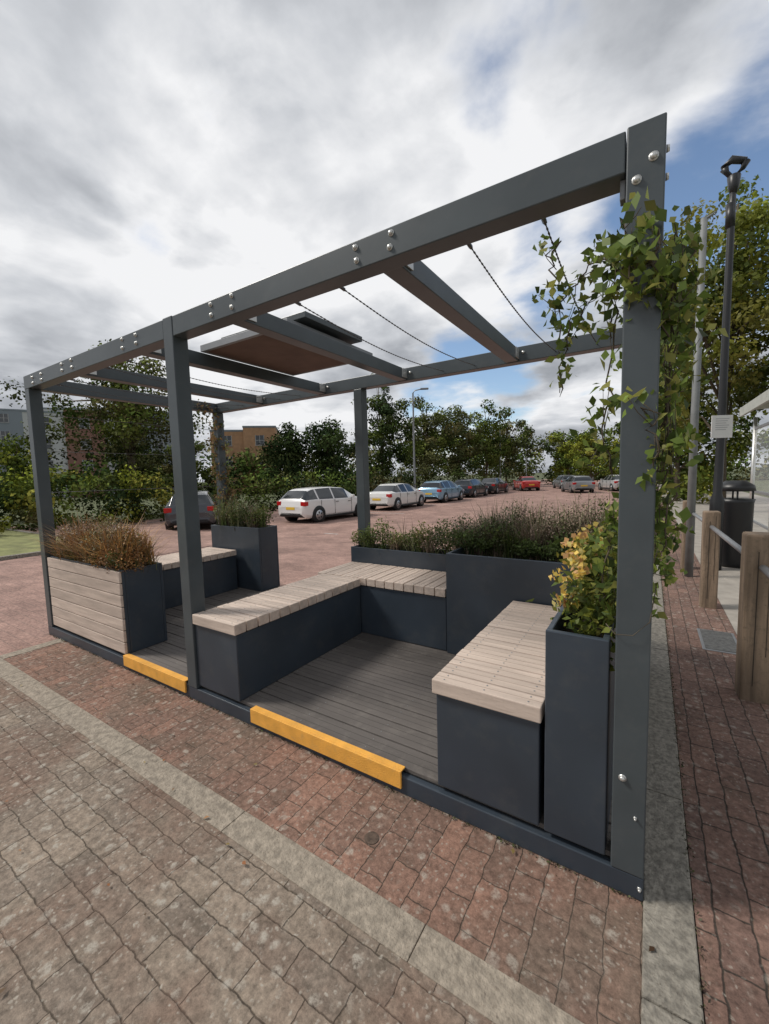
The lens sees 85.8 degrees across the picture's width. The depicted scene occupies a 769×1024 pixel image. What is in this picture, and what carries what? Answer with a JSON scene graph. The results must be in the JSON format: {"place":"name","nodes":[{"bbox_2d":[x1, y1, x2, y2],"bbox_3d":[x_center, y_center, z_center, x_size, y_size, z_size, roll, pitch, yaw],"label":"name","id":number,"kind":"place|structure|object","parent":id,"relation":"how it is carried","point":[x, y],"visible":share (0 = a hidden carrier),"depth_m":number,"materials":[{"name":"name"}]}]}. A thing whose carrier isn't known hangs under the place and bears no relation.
{"place":"outdoors","nodes":[
{"label":"outdoors","id":0,"kind":"place"},
{"bbox_2d":[0,407,62,482],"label":"apartment block","id":1,"kind":"structure","parent":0,"point":[11,422],"depth_m":69.78,"materials":[{"name":"grey"}]},
{"bbox_2d":[0,414,11,473],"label":"windows","id":2,"kind":"structure","parent":1,"relation":"in","point":[5,419],"depth_m":69.29,"materials":[{"name":"grey glass"}]},
{"bbox_2d":[21,408,173,497],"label":"apartment block","id":3,"kind":"structure","parent":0,"point":[59,445],"depth_m":57.44,"materials":[{"name":"grey brick"}]},
{"bbox_2d":[44,417,53,467],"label":"windows","id":4,"kind":"structure","parent":3,"relation":"in","point":[45,419],"depth_m":56.41,"materials":[{"name":"grey glass"}]},
{"bbox_2d":[80,418,94,489],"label":"windows","id":5,"kind":"structure","parent":3,"relation":"in","point":[81,425],"depth_m":58.03,"materials":[{"name":"grey glass"}]},
{"bbox_2d":[153,422,163,466],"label":"windows","id":6,"kind":"structure","parent":3,"relation":"in","point":[161,442],"depth_m":62.22,"materials":[{"name":"grey glass"}]},
{"bbox_2d":[0,553,419,944],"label":"access road","id":7,"kind":"structure","parent":0,"point":[23,618],"depth_m":5.24,"materials":[{"name":"red brick"}]},
{"bbox_2d":[4,641,642,1023],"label":"parking bay paving","id":8,"kind":"structure","parent":7,"relation":"on","point":[567,941],"depth_m":1.64,"materials":[{"name":"red brick"}]},
{"bbox_2d":[23,112,669,901],"bbox_3d":[-0.697,-0.064,3.528,5.030,2.505,2.115,2,6,33],"label":"pergola","id":9,"kind":"object","parent":8,"relation":"on","point":[627,162],"visible":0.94,"depth_m":1.85,"materials":[{"name":"metal"}]},
{"bbox_2d":[123,653,187,692],"bbox_3d":[-1.706,1.186,3.075,0.840,0.084,0.046,2,6,33],"label":"step nosing","id":10,"kind":"object","parent":9,"relation":"attached to","point":[173,679],"visible":0.88,"depth_m":3.03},
{"bbox_2d":[197,399,244,518],"bbox_3d":[-2.272,-0.591,5.600,0.488,1.741,0.624,3,7,44],"label":"climbing vine","id":11,"kind":"object","parent":9,"relation":"attached to","point":[228,490],"visible":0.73,"depth_m":5.60,"materials":[{"name":"green plant"}]},
{"bbox_2d":[208,335,345,374],"bbox_3d":[-0.777,-1.309,3.429,0.900,0.023,0.950,2,6,33],"label":"board","id":12,"kind":"object","parent":9,"relation":"on","point":[269,352],"visible":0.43,"depth_m":3.42,"materials":[{"name":"brown wood"}]},
{"bbox_2d":[200,318,372,375],"bbox_3d":[-0.778,-1.321,3.428,0.960,0.050,1.010,2,6,33],"label":"rim","id":13,"kind":"object","parent":12,"relation":"on","point":[230,340],"visible":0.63,"depth_m":3.13,"materials":[{"name":"metal"}]},
{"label":"supports","id":14,"kind":"object","parent":12,"relation":"on","visible":0},
{"bbox_2d":[221,311,361,343],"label":"roof panel","id":15,"kind":"structure","parent":14,"relation":"on","point":[306,318],"depth_m":3.01,"materials":[{"name":"black metal"}]},
{"bbox_2d":[250,706,404,788],"bbox_3d":[-0.351,1.226,2.207,1.040,0.084,0.046,2,6,33],"label":"step nosing","id":16,"kind":"object","parent":9,"relation":"attached to","point":[372,764],"visible":1,"depth_m":2.14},
{"bbox_2d":[57,586,611,858],"bbox_3d":[-0.639,1.083,3.662,4.960,0.024,2.109,2,6,33],"label":"decking","id":17,"kind":"object","parent":9,"relation":"on","point":[372,693],"visible":0.17,"depth_m":2.63,"materials":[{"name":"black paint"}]},
{"bbox_2d":[47,556,167,653],"bbox_3d":[-2.568,0.769,3.787,1.400,0.680,0.344,2,6,33],"label":"planter box","id":18,"kind":"object","parent":17,"relation":"on","point":[124,612],"visible":0.96,"depth_m":3.47,"materials":[{"name":"wood"}]},
{"bbox_2d":[28,508,177,572],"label":"ornamental grass","id":19,"kind":"object","parent":18,"relation":"in","point":[118,550],"depth_m":3.50,"materials":[{"name":"brown plant"}]},
{"bbox_2d":[152,547,237,608],"bbox_3d":[-2.451,0.774,4.760,0.549,0.495,1.392,2,6,33],"label":"slatted bench","id":20,"kind":"object","parent":17,"relation":"on","point":[219,571],"visible":0.34,"depth_m":4.89,"materials":[{"name":"metal"}]},
{"bbox_2d":[211,523,279,591],"bbox_3d":[-1.819,0.559,5.386,0.930,0.780,0.300,2,6,33],"label":"planter box","id":21,"kind":"object","parent":17,"relation":"on","point":[257,560],"visible":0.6,"depth_m":5.15,"materials":[{"name":"metal"}]},
{"bbox_2d":[207,491,276,528],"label":"mixed bedding plants","id":22,"kind":"object","parent":21,"relation":"on","point":[252,518],"visible":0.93,"depth_m":5.22,"materials":[{"name":"green plant"}]},
{"bbox_2d":[192,574,360,701],"bbox_3d":[-0.729,0.867,3.172,0.435,0.495,1.300,2,6,33],"label":"slatted bench","id":23,"kind":"object","parent":17,"relation":"on","point":[249,646],"visible":1,"depth_m":2.82,"materials":[{"name":"metal"}]},
{"bbox_2d":[318,562,446,650],"bbox_3d":[0.070,0.796,3.747,1.288,0.495,0.534,2,6,33],"label":"slatted bench","id":24,"kind":"object","parent":17,"relation":"on","point":[405,604],"visible":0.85,"depth_m":3.44,"materials":[{"name":"metal"}]},
{"bbox_2d":[351,545,445,571],"bbox_3d":[0.279,0.685,4.080,1.315,0.646,0.250,2,6,33],"label":"planter box","id":25,"kind":"object","parent":17,"relation":"on","point":[434,561],"visible":0.12,"depth_m":4.00,"materials":[{"name":"metal"}]},
{"bbox_2d":[351,517,468,553],"bbox_3d":[0.281,0.215,4.040,1.588,0.430,0.612,2,6,33],"label":"trailing shrub","id":26,"kind":"object","parent":25,"relation":"in","point":[418,543],"visible":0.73,"depth_m":4.08,"materials":[{"name":"green plant"}]},
{"bbox_2d":[432,601,560,825],"bbox_3d":[0.740,0.912,2.213,0.455,0.495,1.267,2,6,33],"label":"slatted bench","id":27,"kind":"object","parent":17,"relation":"on","point":[488,685],"visible":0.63,"depth_m":1.73,"materials":[{"name":"metal"}]},
{"bbox_2d":[446,545,574,653],"bbox_3d":[1.121,0.686,3.071,1.178,0.776,0.575,2,6,33],"label":"planter box","id":28,"kind":"object","parent":17,"relation":"on","point":[482,592],"visible":0.37,"depth_m":2.97,"materials":[{"name":"metal"}]},
{"bbox_2d":[429,480,617,561],"bbox_3d":[1.182,0.057,3.301,1.875,0.615,1.188,2,6,33],"label":"purple shrub","id":29,"kind":"object","parent":28,"relation":"in","point":[528,537],"visible":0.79,"depth_m":3.20,"materials":[{"name":"green plant"}]},
{"bbox_2d":[544,583,615,854],"bbox_3d":[1.027,0.773,2.023,0.207,0.790,1.266,2,6,33],"label":"planter box","id":30,"kind":"object","parent":17,"relation":"on","point":[579,704],"visible":0.65,"depth_m":1.49,"materials":[{"name":"metal"}]},
{"bbox_2d":[525,520,617,670],"bbox_3d":[1.099,0.271,2.096,0.410,0.489,1.471,2,6,33],"label":"flowering shrub","id":31,"kind":"object","parent":30,"relation":"in","point":[578,597],"visible":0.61,"depth_m":1.58,"materials":[{"name":"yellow plant"}]},
{"bbox_2d":[532,185,727,627],"bbox_3d":[1.278,-0.380,2.190,0.613,1.727,2.421,2,6,33],"label":"climbing vine","id":32,"kind":"object","parent":9,"relation":"attached to","point":[666,271],"visible":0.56,"depth_m":1.32,"materials":[{"name":"green plant"}]},
{"bbox_2d":[606,586,656,635],"bbox_3d":[0.808,0.323,1.353,0.146,0.167,0.041,0,5,20],"label":"vine tendril","id":33,"kind":"object","parent":9,"relation":"attached to","point":[646,624],"visible":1,"depth_m":1.33,"materials":[{"name":"green plant"}]},
{"bbox_2d":[364,831,378,844],"bbox_3d":[-0.052,1.351,1.696,0.060,0.033,0.060,2,6,33],"label":"water valve cover","id":34,"kind":"object","parent":8,"relation":"in","point":[371,838],"visible":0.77,"depth_m":1.69,"materials":[{"name":"metal"}]},
{"bbox_2d":[0,677,493,1023],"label":"block paving","id":35,"kind":"structure","parent":0,"point":[219,932],"depth_m":1.39,"materials":[{"name":"grey brick"}]},
{"bbox_2d":[0,662,654,992],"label":"fallen leaves","id":36,"kind":"object","parent":35,"relation":"on","point":[651,948],"visible":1,"depth_m":1.59,"materials":[{"name":"brown plant"}]},
{"bbox_2d":[50,558,710,1023],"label":"joint weeds","id":37,"kind":"object","parent":35,"relation":"on","point":[516,844],"visible":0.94,"depth_m":1.88,"materials":[{"name":"green plant"}]},
{"bbox_2d":[10,479,618,575],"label":"car park road","id":38,"kind":"structure","parent":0,"point":[307,546],"depth_m":16.81,"materials":[{"name":"red brick"}]},
{"bbox_2d":[163,491,218,529],"bbox_3d":[-7.914,-0.139,17.307,2.100,1.495,4.324,-3,5,-19],"label":"parked car","id":39,"kind":"object","parent":38,"relation":"on","point":[206,499],"visible":0.5,"depth_m":15.48,"materials":[{"name":"grey paint"}]},
{"bbox_2d":[277,487,357,522],"bbox_3d":[-2.652,-0.420,18.912,2.100,1.495,4.324,2,6,36],"label":"parked car","id":40,"kind":"object","parent":38,"relation":"on","point":[316,504],"visible":0.84,"depth_m":17.53,"materials":[{"name":"white paint"}]},
{"bbox_2d":[370,483,425,509],"bbox_3d":[0.724,-0.947,24.073,2.100,1.465,4.544,1,6,31],"label":"parked car","id":41,"kind":"object","parent":38,"relation":"on","point":[396,496],"visible":0.87,"depth_m":22.78,"materials":[{"name":"white paint"}]},
{"bbox_2d":[412,388,428,487],"bbox_3d":[2.951,-5.537,33.467,1.360,8.770,0.280,-1,5,4],"label":"street lamp","id":42,"kind":"object","parent":38,"relation":"on","point":[414,473],"visible":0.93,"depth_m":33.41,"materials":[{"name":"metal"}]},
{"bbox_2d":[395,394,470,482],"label":"deciduous tree","id":43,"kind":"object","parent":38,"relation":"on","point":[424,452],"visible":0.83,"depth_m":41.28,"materials":[{"name":"green plant"}]},
{"bbox_2d":[418,480,463,502],"bbox_3d":[4.022,-1.467,28.832,2.100,1.495,4.324,2,6,33],"label":"parked car","id":44,"kind":"object","parent":38,"relation":"on","point":[444,491],"visible":0.84,"depth_m":27.29,"materials":[{"name":"blue paint"}]},
{"bbox_2d":[429,404,485,476],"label":"deciduous tree","id":45,"kind":"object","parent":38,"relation":"on","point":[458,419],"visible":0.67,"depth_m":45.38,"materials":[{"name":"green plant"}]},
{"bbox_2d":[454,479,488,497],"bbox_3d":[7.009,-1.970,33.662,2.100,1.495,4.324,2,6,33],"label":"parked car","id":46,"kind":"object","parent":38,"relation":"on","point":[473,488],"visible":0.8,"depth_m":32.17,"materials":[{"name":"grey paint"}]},
{"bbox_2d":[481,478,507,493],"bbox_3d":[9.997,-2.425,38.126,2.100,1.465,4.544,2,6,33],"label":"parked car","id":47,"kind":"object","parent":38,"relation":"on","point":[496,485],"visible":0.72,"depth_m":36.89,"materials":[{"name":"grey paint"}]},
{"bbox_2d":[461,399,534,478],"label":"deciduous tree","id":48,"kind":"object","parent":38,"relation":"on","point":[489,453],"visible":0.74,"depth_m":51.71,"materials":[{"name":"green plant"}]},
{"bbox_2d":[499,419,509,477],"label":"street lamp","id":49,"kind":"object","parent":38,"relation":"on","point":[500,456],"visible":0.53,"depth_m":54.02,"materials":[{"name":"metal"}]},
{"bbox_2d":[484,406,534,480],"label":"deciduous tree","id":50,"kind":"object","parent":38,"relation":"on","point":[511,442],"visible":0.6,"depth_m":57.91,"materials":[{"name":"green plant"}]},
{"bbox_2d":[512,476,540,490],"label":"parked car","id":51,"kind":"object","parent":38,"relation":"on","point":[526,482],"visible":0.99,"depth_m":40.85,"materials":[{"name":"red paint"}]},
{"bbox_2d":[553,475,574,488],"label":"parked car","id":52,"kind":"object","parent":38,"relation":"on","point":[557,481],"visible":0.43,"depth_m":44.00,"materials":[{"name":"grey paint"}]},
{"bbox_2d":[548,430,585,474],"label":"young tree","id":53,"kind":"object","parent":38,"relation":"on","point":[563,456],"visible":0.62,"depth_m":48.79,"materials":[{"name":"green plant"}]},
{"bbox_2d":[561,475,594,492],"bbox_3d":[16.802,-2.448,36.146,2.100,1.495,4.324,-1,5,10],"label":"parked car","id":54,"kind":"object","parent":38,"relation":"on","point":[571,484],"visible":1,"depth_m":34.30,"materials":[{"name":"grey paint"}]},
{"bbox_2d":[561,428,619,477],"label":"young tree","id":55,"kind":"object","parent":38,"relation":"on","point":[576,456],"visible":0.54,"depth_m":40.85,"materials":[{"name":"green plant"}]},
{"bbox_2d":[598,475,618,490],"bbox_3d":[20.775,-2.627,37.142,2.100,1.465,4.544,-1,5,10],"label":"parked car","id":56,"kind":"object","parent":38,"relation":"on","point":[607,483],"visible":0.66,"depth_m":36.47,"materials":[{"name":"white paint"}]},
{"bbox_2d":[607,422,672,464],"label":"young tree","id":57,"kind":"object","parent":38,"relation":"on","point":[615,441],"visible":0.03,"depth_m":42.23,"materials":[{"name":"green plant"}]},
{"bbox_2d":[0,467,768,1023],"bbox_3d":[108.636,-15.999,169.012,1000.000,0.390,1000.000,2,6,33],"label":"ground","id":58,"kind":"structure","parent":0,"point":[762,485],"depth_m":36.74,"materials":[{"name":"green plant"}]},
{"bbox_2d":[0,530,59,555],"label":"grass verge","id":59,"kind":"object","parent":58,"relation":"on","point":[13,542],"depth_m":10.24,"materials":[{"name":"green plant"}]},
{"bbox_2d":[0,509,115,533],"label":"verge planting","id":60,"kind":"object","parent":59,"relation":"on","point":[27,517],"visible":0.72,"depth_m":12.60,"materials":[{"name":"green plant"}]},
{"bbox_2d":[0,528,65,560],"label":"verge kerb","id":61,"kind":"structure","parent":58,"relation":"on","point":[15,556],"depth_m":8.58,"materials":[{"name":"concrete"}]},
{"bbox_2d":[0,432,78,520],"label":"young tree","id":62,"kind":"object","parent":58,"relation":"on","point":[8,460],"visible":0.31,"depth_m":19.74,"materials":[{"name":"green plant"}]},
{"bbox_2d":[0,464,174,531],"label":"shrub hedge","id":63,"kind":"object","parent":58,"relation":"on","point":[16,495],"visible":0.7,"depth_m":17.79,"materials":[{"name":"green plant"}]},
{"bbox_2d":[0,339,213,518],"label":"deciduous tree","id":64,"kind":"object","parent":58,"relation":"on","point":[131,434],"visible":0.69,"depth_m":20.29,"materials":[{"name":"green plant"}]},
{"bbox_2d":[99,440,165,496],"bbox_3d":[-15.431,-2.131,25.270,3.791,4.421,3.882,2,6,33],"label":"young tree","id":65,"kind":"object","parent":58,"relation":"on","point":[126,460],"visible":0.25,"depth_m":24.86,"materials":[{"name":"green plant"}]},
{"bbox_2d":[156,439,215,498],"bbox_3d":[-11.590,-2.343,24.909,3.744,4.696,2.967,0,5,14],"label":"young tree","id":66,"kind":"object","parent":58,"relation":"on","point":[168,469],"visible":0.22,"depth_m":24.48,"materials":[{"name":"green plant"}]},
{"bbox_2d":[210,431,245,491],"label":"walls","id":67,"kind":"structure","parent":58,"relation":"on","point":[237,443],"depth_m":58.90,"materials":[{"name":"orange brick"}]},
{"bbox_2d":[209,430,242,431],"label":"parapet","id":68,"kind":"structure","parent":67,"relation":"on","point":[229,430],"depth_m":58.58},
{"bbox_2d":[224,436,233,483],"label":"windows","id":69,"kind":"structure","parent":67,"relation":"attached to","point":[228,438],"depth_m":58.68,"materials":[{"name":"grey glass"}]},
{"bbox_2d":[243,427,280,490],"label":"walls","id":70,"kind":"structure","parent":58,"relation":"on","point":[249,434],"depth_m":59.04,"materials":[{"name":"orange brick"}]},
{"bbox_2d":[256,435,263,479],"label":"windows","id":71,"kind":"structure","parent":70,"relation":"attached to","point":[261,441],"depth_m":59.10,"materials":[{"name":"grey glass"}]},
{"bbox_2d":[242,426,278,430],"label":"parapet","id":72,"kind":"structure","parent":70,"relation":"on","point":[258,427],"depth_m":58.87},
{"bbox_2d":[258,421,325,486],"bbox_3d":[-7.786,-3.916,32.788,5.036,6.258,5.249,-6,6,-39],"label":"dark tree","id":73,"kind":"object","parent":58,"relation":"on","point":[285,460],"visible":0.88,"depth_m":31.91,"materials":[{"name":"green plant"}]},
{"bbox_2d":[0,639,583,1023],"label":"flush kerb strip","id":74,"kind":"object","parent":58,"relation":"on","point":[491,993],"visible":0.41,"depth_m":1.50,"materials":[{"name":"grey concrete"}]},
{"bbox_2d":[288,415,355,486],"bbox_3d":[-4.741,-4.310,33.068,5.962,6.832,6.083,2,6,33],"label":"dark tree","id":75,"kind":"object","parent":58,"relation":"on","point":[329,438],"visible":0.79,"depth_m":32.13,"materials":[{"name":"green plant"}]},
{"bbox_2d":[143,459,530,515],"bbox_3d":[5.534,-3.597,40.431,8.237,3.797,52.419,3,6,40],"label":"shrub hedge","id":76,"kind":"object","parent":58,"relation":"on","point":[401,477],"visible":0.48,"depth_m":27.38,"materials":[{"name":"green plant"}]},
{"bbox_2d":[351,373,421,481],"bbox_3d":[0.087,-6.800,36.842,6.160,10.875,6.375,-3,5,-14],"label":"tall tree","id":77,"kind":"object","parent":58,"relation":"on","point":[389,427],"visible":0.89,"depth_m":35.80,"materials":[{"name":"green plant"}]},
{"bbox_2d":[50,413,768,499],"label":"distant tree line","id":78,"kind":"object","parent":58,"relation":"on","point":[245,463],"visible":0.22,"depth_m":57.52,"materials":[{"name":"green plant"}]},
{"bbox_2d":[545,453,710,484],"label":"shrub hedge","id":79,"kind":"object","parent":58,"relation":"on","point":[600,468],"visible":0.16,"depth_m":55.72,"materials":[{"name":"green plant"}]},
{"bbox_2d":[641,565,703,1023],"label":"granite kerb","id":80,"kind":"structure","parent":58,"relation":"on","point":[671,990],"depth_m":1.49,"materials":[{"name":"stone"}]},
{"bbox_2d":[664,461,738,503],"bbox_3d":[19.153,-2.057,25.527,3.888,2.603,18.105,3,7,41],"label":"shrub hedge","id":81,"kind":"object","parent":58,"relation":"on","point":[702,487],"visible":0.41,"depth_m":21.24,"materials":[{"name":"green plant"}]},
{"bbox_2d":[0,0,768,481],"label":"sky","id":82,"kind":"structure","parent":0,"point":[160,159],"materials":[{"name":"white"}]},
{"bbox_2d":[656,485,768,1023],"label":"pavement","id":83,"kind":"structure","parent":0,"point":[723,735],"depth_m":1.81,"materials":[{"name":"brick"}]},
{"bbox_2d":[680,500,686,568],"bbox_3d":[4.449,0.482,6.073,0.140,1.300,0.142,1,6,31],"label":"timber post","id":84,"kind":"object","parent":83,"relation":"on","point":[683,540],"visible":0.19,"depth_m":6.05,"materials":[{"name":"brown wood"}]},
{"bbox_2d":[684,211,716,576],"bbox_3d":[4.138,-1.449,5.437,0.194,4.673,0.099,-1,5,10],"label":"signal pole","id":85,"kind":"object","parent":83,"relation":"on","point":[691,500],"visible":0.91,"depth_m":5.43,"materials":[{"name":"grey metal"}]},
{"bbox_2d":[699,511,720,608],"bbox_3d":[3.437,0.648,4.378,0.140,1.320,0.142,1,6,31],"label":"timber post","id":86,"kind":"object","parent":83,"relation":"on","point":[709,565],"visible":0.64,"depth_m":4.31,"materials":[{"name":"brown wood"}]},
{"bbox_2d":[692,512,768,577],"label":"guard rail","id":87,"kind":"object","parent":86,"relation":"attached to","point":[764,569],"visible":0.6,"depth_m":3.37,"materials":[{"name":"metal"}]},
{"bbox_2d":[697,628,736,654],"bbox_3d":[2.844,1.120,3.521,0.260,0.060,0.520,2,6,33],"label":"manhole cover","id":88,"kind":"object","parent":83,"relation":"on","point":[719,641],"visible":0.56,"depth_m":3.50,"materials":[{"name":"metal"}]},
{"bbox_2d":[734,531,768,704],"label":"timber post","id":89,"kind":"object","parent":83,"relation":"on","point":[752,669],"visible":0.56,"depth_m":2.57,"materials":[{"name":"brown wood"}]},
{"bbox_2d":[657,484,768,634],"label":"concrete path","id":90,"kind":"structure","parent":0,"point":[728,587],"depth_m":7.78,"materials":[{"name":"grey concrete"}]},
{"bbox_2d":[614,354,768,500],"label":"street tree","id":91,"kind":"object","parent":90,"relation":"on","point":[704,428],"visible":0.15,"depth_m":20.79,"materials":[{"name":"green plant"}]},
{"bbox_2d":[620,170,768,497],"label":"street tree","id":92,"kind":"object","parent":90,"relation":"on","point":[749,223],"visible":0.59,"depth_m":13.79,"materials":[{"name":"green plant"}]},
{"bbox_2d":[709,155,750,570],"bbox_3d":[4.747,-1.912,5.751,0.321,5.709,0.166,2,6,33],"label":"street lamp","id":93,"kind":"object","parent":90,"relation":"on","point":[717,502],"visible":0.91,"depth_m":5.68,"materials":[{"name":"grey metal"}]},
{"bbox_2d":[711,415,732,437],"bbox_3d":[4.699,-1.191,5.777,0.280,0.310,0.054,-1,5,4],"label":"notice sign","id":94,"kind":"object","parent":93,"relation":"attached to","point":[721,426],"visible":1,"depth_m":5.75,"materials":[{"name":"white"}]},
{"bbox_2d":[722,480,755,567],"bbox_3d":[5.199,0.169,6.156,0.470,1.270,0.470,2,6,33],"label":"litter bin","id":95,"kind":"object","parent":90,"relation":"on","point":[738,516],"visible":0.63,"depth_m":5.99,"materials":[{"name":"black paint"}]},
{"bbox_2d":[736,292,768,410],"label":"street tree","id":96,"kind":"object","parent":90,"relation":"on","point":[763,338],"visible":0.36,"depth_m":14.44,"materials":[{"name":"green plant"}]},
{"bbox_2d":[739,389,768,531],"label":"bus shelter","id":97,"kind":"object","parent":90,"relation":"on","point":[761,401],"visible":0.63,"depth_m":8.05,"materials":[{"name":"silver metal"}]}
]}

